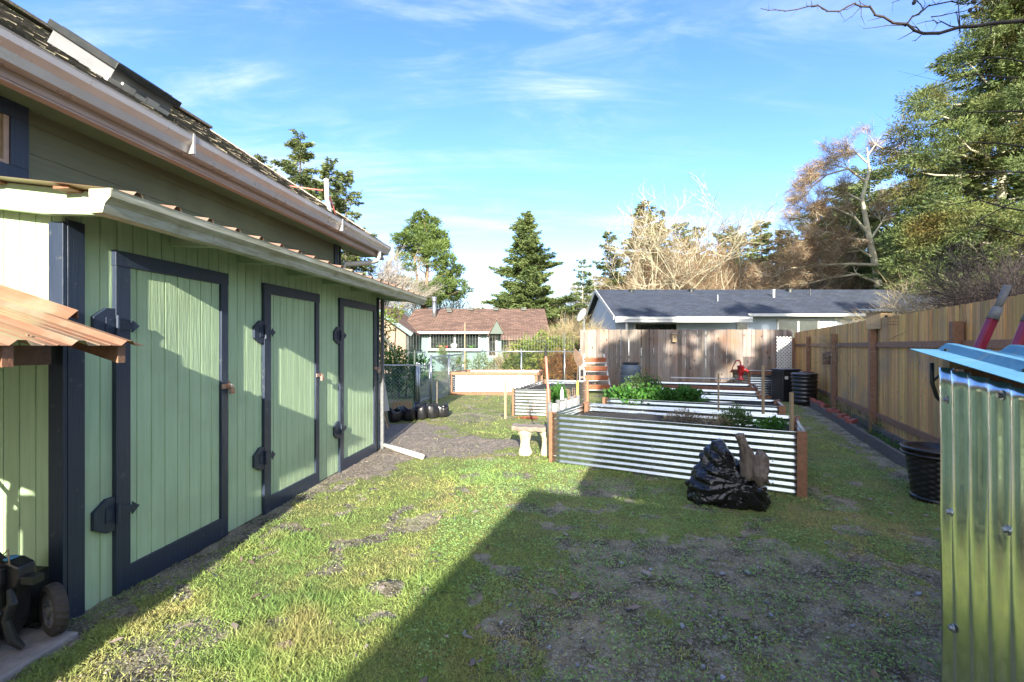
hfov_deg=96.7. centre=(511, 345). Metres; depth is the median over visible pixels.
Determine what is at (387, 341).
birch stem
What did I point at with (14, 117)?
window
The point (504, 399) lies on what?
garden stake
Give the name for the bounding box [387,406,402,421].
grow bag
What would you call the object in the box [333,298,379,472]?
door
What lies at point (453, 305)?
pale thicket
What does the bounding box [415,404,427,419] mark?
grow bag
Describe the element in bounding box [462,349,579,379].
chain link fence
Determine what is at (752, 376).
raised bed
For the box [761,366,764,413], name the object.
garden stake
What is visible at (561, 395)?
trowel
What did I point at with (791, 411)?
garden stake
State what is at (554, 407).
tool cup
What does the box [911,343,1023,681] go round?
tin shed
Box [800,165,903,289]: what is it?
spruce tree
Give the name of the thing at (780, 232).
spruce tree
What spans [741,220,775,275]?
spruce tree
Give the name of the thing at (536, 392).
raised bed
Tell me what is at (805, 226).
spruce tree
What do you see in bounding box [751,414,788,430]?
strawberry plant
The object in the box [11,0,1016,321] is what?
sky
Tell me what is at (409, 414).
grow bag
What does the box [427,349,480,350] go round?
window sill
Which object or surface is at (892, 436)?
timber edging
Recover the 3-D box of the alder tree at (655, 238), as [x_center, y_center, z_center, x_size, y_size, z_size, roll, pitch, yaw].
[16.253,-6.076,40.639,23.612,15.492,21.092,0,0,0]
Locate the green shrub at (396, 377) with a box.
[379,342,435,398]
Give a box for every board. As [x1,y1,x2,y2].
[379,383,389,428]
[671,377,733,378]
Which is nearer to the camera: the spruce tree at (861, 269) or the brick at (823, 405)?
the brick at (823, 405)
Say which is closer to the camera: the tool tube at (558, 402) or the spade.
the tool tube at (558, 402)
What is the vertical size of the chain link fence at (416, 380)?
1.185 m
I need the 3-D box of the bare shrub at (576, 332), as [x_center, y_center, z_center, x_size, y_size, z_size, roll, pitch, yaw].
[2.123,0.479,18.593,4.950,4.611,4.729,0,0,0]
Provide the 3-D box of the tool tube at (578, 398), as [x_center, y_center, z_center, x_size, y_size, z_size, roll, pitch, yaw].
[0.970,0.855,6.734,0.068,0.250,0.068,0,0,0]
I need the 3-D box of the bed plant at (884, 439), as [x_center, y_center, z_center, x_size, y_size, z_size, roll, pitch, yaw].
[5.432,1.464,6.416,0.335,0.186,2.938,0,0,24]
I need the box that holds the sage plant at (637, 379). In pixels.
[621,369,666,394]
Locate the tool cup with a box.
[553,404,556,411]
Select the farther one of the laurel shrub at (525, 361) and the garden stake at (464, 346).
the laurel shrub at (525, 361)
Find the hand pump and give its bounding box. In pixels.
[730,360,748,382]
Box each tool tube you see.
[547,402,552,433]
[556,400,560,410]
[563,398,567,407]
[569,396,573,406]
[575,395,579,404]
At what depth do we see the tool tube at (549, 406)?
5.84 m
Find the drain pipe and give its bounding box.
[379,441,424,459]
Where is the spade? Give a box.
[573,349,582,394]
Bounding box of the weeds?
[817,391,886,433]
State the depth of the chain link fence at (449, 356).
13.09 m
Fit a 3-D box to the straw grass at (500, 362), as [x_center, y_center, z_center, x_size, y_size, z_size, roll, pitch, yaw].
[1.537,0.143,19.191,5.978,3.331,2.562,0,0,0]
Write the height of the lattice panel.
1.074 m
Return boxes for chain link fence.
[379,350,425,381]
[379,362,417,401]
[430,353,462,403]
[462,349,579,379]
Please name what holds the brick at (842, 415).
on the timber edging at (891, 453)
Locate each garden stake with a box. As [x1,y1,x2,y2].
[436,381,437,402]
[464,323,464,369]
[504,380,505,418]
[718,373,718,410]
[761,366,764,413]
[789,392,793,430]
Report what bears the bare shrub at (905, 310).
on the ground at (449, 443)
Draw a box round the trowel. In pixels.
[560,388,563,401]
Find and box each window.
[0,96,28,178]
[429,334,479,348]
[633,322,678,349]
[737,322,748,329]
[777,319,819,337]
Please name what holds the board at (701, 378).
on the raised bed at (725, 386)
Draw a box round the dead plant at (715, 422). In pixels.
[695,412,731,426]
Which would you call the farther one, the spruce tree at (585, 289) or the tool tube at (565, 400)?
the spruce tree at (585, 289)
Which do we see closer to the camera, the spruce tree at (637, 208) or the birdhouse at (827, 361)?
the birdhouse at (827, 361)
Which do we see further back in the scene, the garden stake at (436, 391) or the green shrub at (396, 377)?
the green shrub at (396, 377)
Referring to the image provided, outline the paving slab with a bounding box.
[0,628,78,681]
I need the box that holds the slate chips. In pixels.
[463,492,934,681]
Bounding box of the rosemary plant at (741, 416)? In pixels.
[718,402,754,427]
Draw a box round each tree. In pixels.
[254,129,377,274]
[354,255,435,310]
[355,245,444,312]
[362,258,381,275]
[379,304,405,391]
[389,208,473,308]
[475,210,585,335]
[548,249,681,332]
[557,258,594,329]
[564,171,822,305]
[591,231,629,289]
[611,221,761,289]
[612,199,676,287]
[662,259,798,289]
[667,222,702,266]
[688,226,710,269]
[708,226,751,271]
[708,260,885,289]
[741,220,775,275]
[744,115,918,289]
[744,207,887,289]
[760,0,1023,275]
[762,229,798,279]
[773,210,846,288]
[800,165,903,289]
[806,180,896,289]
[845,150,991,288]
[859,0,1023,295]
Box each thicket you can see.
[379,267,601,324]
[481,221,787,319]
[611,231,864,289]
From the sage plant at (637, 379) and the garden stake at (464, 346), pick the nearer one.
the sage plant at (637, 379)
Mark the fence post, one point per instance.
(414, 367)
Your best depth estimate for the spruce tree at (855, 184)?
49.27 m
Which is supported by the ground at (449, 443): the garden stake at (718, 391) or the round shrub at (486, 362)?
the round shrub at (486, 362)
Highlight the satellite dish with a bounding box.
[577,308,585,329]
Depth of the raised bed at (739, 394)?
8.27 m
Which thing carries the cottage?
on the ground at (449, 443)
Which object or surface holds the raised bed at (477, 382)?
on the ground at (449, 443)
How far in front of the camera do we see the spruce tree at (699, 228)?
54.69 m
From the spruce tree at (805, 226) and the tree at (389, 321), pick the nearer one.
the tree at (389, 321)
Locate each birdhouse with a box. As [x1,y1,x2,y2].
[671,333,676,341]
[822,352,830,363]
[859,309,899,328]
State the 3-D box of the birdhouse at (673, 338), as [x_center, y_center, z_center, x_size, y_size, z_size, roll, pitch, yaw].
[5.660,-0.282,15.890,0.170,0.325,0.230,0,0,0]
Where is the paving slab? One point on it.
(38, 644)
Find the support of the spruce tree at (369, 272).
on the ground at (449, 443)
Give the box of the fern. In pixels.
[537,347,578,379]
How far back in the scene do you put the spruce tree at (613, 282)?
43.75 m
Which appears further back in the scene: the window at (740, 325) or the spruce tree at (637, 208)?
the spruce tree at (637, 208)
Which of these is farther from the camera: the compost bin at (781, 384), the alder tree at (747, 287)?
the alder tree at (747, 287)
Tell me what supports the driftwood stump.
in the rubbish bag at (716, 479)
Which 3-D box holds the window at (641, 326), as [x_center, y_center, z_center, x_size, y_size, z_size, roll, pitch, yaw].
[6.475,-0.430,20.475,2.030,1.240,0.030,0,0,0]
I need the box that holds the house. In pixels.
[0,0,426,621]
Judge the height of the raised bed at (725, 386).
0.710 m
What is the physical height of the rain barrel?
0.965 m
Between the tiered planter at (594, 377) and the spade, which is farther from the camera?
the tiered planter at (594, 377)
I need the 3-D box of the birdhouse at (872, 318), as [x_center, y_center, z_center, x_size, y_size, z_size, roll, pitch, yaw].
[6.253,-0.458,7.748,0.420,0.355,0.375,0,0,-15]
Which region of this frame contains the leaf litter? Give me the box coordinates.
[57,437,937,681]
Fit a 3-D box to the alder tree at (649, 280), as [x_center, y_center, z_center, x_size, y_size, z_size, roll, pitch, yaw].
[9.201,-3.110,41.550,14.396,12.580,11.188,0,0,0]
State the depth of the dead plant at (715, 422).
5.54 m
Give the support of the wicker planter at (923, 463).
on the ground at (449, 443)
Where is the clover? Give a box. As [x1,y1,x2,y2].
[389,457,940,681]
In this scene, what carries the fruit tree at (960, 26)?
on the ground at (449, 443)
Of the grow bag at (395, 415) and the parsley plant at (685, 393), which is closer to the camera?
the parsley plant at (685, 393)
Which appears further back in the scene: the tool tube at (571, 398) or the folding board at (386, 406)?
the folding board at (386, 406)
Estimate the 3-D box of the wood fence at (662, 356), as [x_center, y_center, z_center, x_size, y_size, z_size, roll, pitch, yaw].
[6.120,0.517,16.065,7.455,2.166,0.170,0,0,0]
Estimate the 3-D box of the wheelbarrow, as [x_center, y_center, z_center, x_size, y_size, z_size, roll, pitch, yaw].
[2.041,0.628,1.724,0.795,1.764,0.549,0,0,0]
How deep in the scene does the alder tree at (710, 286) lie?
39.32 m
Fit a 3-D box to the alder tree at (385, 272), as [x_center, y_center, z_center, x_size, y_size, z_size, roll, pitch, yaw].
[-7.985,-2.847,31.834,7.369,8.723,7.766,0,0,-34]
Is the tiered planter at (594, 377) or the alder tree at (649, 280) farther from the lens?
the alder tree at (649, 280)
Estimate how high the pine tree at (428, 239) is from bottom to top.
13.269 m
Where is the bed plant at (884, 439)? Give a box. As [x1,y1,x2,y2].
[864,428,900,448]
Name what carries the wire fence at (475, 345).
on the ground at (449, 443)
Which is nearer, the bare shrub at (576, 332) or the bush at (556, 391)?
the bush at (556, 391)
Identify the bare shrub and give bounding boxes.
[432,342,470,381]
[512,394,543,419]
[527,311,618,379]
[801,243,1022,374]
[869,216,1023,358]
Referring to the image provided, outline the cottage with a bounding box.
[379,296,548,373]
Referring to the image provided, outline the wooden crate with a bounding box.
[391,401,411,408]
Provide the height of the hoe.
1.394 m
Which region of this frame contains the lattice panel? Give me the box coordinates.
[776,336,791,368]
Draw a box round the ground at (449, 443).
[9,371,940,681]
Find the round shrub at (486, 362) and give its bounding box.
[451,350,500,369]
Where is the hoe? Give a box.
[535,340,549,440]
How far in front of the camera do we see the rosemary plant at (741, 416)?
5.51 m
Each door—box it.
[90,250,234,595]
[252,283,323,514]
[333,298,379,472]
[487,335,496,357]
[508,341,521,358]
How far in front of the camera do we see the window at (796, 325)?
20.48 m
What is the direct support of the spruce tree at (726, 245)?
on the ground at (449, 443)
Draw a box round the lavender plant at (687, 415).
[661,405,705,423]
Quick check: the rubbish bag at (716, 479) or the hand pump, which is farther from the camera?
the hand pump
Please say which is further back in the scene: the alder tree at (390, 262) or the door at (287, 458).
the alder tree at (390, 262)
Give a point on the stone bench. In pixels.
(525, 430)
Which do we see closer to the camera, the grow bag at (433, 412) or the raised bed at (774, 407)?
the raised bed at (774, 407)
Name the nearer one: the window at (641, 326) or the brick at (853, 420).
the brick at (853, 420)
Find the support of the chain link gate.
on the ground at (449, 443)
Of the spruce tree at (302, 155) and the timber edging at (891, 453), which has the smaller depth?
the timber edging at (891, 453)
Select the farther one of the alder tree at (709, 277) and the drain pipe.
the alder tree at (709, 277)
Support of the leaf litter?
on the ground at (449, 443)
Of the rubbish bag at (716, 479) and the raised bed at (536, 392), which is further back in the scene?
the raised bed at (536, 392)
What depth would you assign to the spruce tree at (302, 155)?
27.89 m
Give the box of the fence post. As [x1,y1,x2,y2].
[414,332,414,402]
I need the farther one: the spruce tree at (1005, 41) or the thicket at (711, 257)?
the thicket at (711, 257)
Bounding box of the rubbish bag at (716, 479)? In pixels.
[684,438,770,511]
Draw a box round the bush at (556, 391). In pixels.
[544,381,569,403]
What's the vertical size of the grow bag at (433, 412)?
0.295 m
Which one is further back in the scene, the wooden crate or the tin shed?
the wooden crate
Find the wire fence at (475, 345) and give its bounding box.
[387,335,576,353]
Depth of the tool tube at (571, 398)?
6.50 m
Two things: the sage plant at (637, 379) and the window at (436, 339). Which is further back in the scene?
the window at (436, 339)
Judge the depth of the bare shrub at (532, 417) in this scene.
9.36 m
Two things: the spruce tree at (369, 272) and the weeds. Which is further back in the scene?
the spruce tree at (369, 272)
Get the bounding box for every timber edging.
[810,400,907,469]
[852,414,906,448]
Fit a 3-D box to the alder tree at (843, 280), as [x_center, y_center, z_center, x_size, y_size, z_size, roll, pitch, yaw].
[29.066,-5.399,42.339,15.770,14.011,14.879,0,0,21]
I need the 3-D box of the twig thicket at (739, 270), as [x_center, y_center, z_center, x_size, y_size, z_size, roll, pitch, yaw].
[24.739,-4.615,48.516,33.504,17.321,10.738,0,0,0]
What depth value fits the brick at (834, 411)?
9.14 m
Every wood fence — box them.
[580,329,791,387]
[792,294,1023,442]
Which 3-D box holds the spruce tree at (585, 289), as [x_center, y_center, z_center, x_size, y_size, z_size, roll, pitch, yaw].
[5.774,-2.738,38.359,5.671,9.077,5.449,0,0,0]
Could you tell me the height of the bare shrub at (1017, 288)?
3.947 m
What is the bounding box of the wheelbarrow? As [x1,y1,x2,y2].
[973,285,1023,349]
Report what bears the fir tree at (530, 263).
on the ground at (449, 443)
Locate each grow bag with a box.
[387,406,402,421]
[402,405,415,420]
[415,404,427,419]
[427,403,438,418]
[436,402,448,416]
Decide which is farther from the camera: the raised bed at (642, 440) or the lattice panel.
the lattice panel
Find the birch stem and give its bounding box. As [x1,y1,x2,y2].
[379,330,404,385]
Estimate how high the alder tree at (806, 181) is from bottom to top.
19.425 m
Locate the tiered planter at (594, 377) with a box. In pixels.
[583,354,610,391]
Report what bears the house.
on the ground at (449, 443)
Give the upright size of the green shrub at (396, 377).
1.813 m
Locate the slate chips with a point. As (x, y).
(916, 593)
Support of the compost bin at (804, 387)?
on the ground at (449, 443)
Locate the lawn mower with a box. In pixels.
[0,549,69,649]
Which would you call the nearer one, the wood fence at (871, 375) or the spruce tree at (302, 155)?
the wood fence at (871, 375)
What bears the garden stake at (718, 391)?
in the raised bed at (642, 440)
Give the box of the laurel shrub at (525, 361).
[498,329,579,379]
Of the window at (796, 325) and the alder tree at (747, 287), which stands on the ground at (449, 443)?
the alder tree at (747, 287)
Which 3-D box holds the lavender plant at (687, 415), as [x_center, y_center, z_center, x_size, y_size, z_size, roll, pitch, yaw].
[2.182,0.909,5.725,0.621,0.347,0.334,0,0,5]
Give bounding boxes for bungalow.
[585,288,961,374]
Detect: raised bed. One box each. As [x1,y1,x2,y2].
[450,370,542,394]
[512,379,588,416]
[549,402,806,497]
[602,396,785,414]
[635,387,760,398]
[645,380,757,390]
[731,369,813,398]
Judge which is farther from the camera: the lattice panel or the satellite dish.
the satellite dish
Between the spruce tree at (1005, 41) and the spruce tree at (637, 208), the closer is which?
the spruce tree at (1005, 41)
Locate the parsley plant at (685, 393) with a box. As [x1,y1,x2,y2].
[603,381,710,405]
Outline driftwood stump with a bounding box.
[734,433,769,486]
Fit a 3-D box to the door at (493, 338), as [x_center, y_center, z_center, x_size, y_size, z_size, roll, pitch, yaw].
[-1.150,0.050,26.475,0.600,1.300,0.030,0,0,0]
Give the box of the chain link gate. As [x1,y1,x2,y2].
[418,361,429,402]
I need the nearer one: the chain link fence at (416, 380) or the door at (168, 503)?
the door at (168, 503)
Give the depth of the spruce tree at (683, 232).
59.60 m
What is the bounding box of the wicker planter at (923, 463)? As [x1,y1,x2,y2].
[899,441,939,504]
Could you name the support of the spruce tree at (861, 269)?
on the ground at (449, 443)
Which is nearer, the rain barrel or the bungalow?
the rain barrel
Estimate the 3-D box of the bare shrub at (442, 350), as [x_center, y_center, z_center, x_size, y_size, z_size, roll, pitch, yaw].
[-2.046,0.684,14.793,1.346,1.643,1.000,0,0,43]
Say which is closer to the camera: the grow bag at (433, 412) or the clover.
the clover
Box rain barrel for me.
[620,362,641,386]
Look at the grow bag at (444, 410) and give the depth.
9.49 m
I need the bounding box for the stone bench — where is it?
[511,423,548,455]
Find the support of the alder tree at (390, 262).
on the ground at (449, 443)
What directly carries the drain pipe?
on the ground at (449, 443)
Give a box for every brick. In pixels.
[819,404,828,406]
[828,410,841,412]
[836,413,848,417]
[846,418,858,423]
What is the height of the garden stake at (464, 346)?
2.350 m
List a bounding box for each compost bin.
[770,368,800,401]
[791,372,818,405]
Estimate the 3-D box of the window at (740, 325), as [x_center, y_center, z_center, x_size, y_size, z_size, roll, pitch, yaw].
[10.375,-0.430,20.475,0.530,1.240,0.030,0,0,0]
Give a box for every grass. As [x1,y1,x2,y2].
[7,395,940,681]
[485,313,608,379]

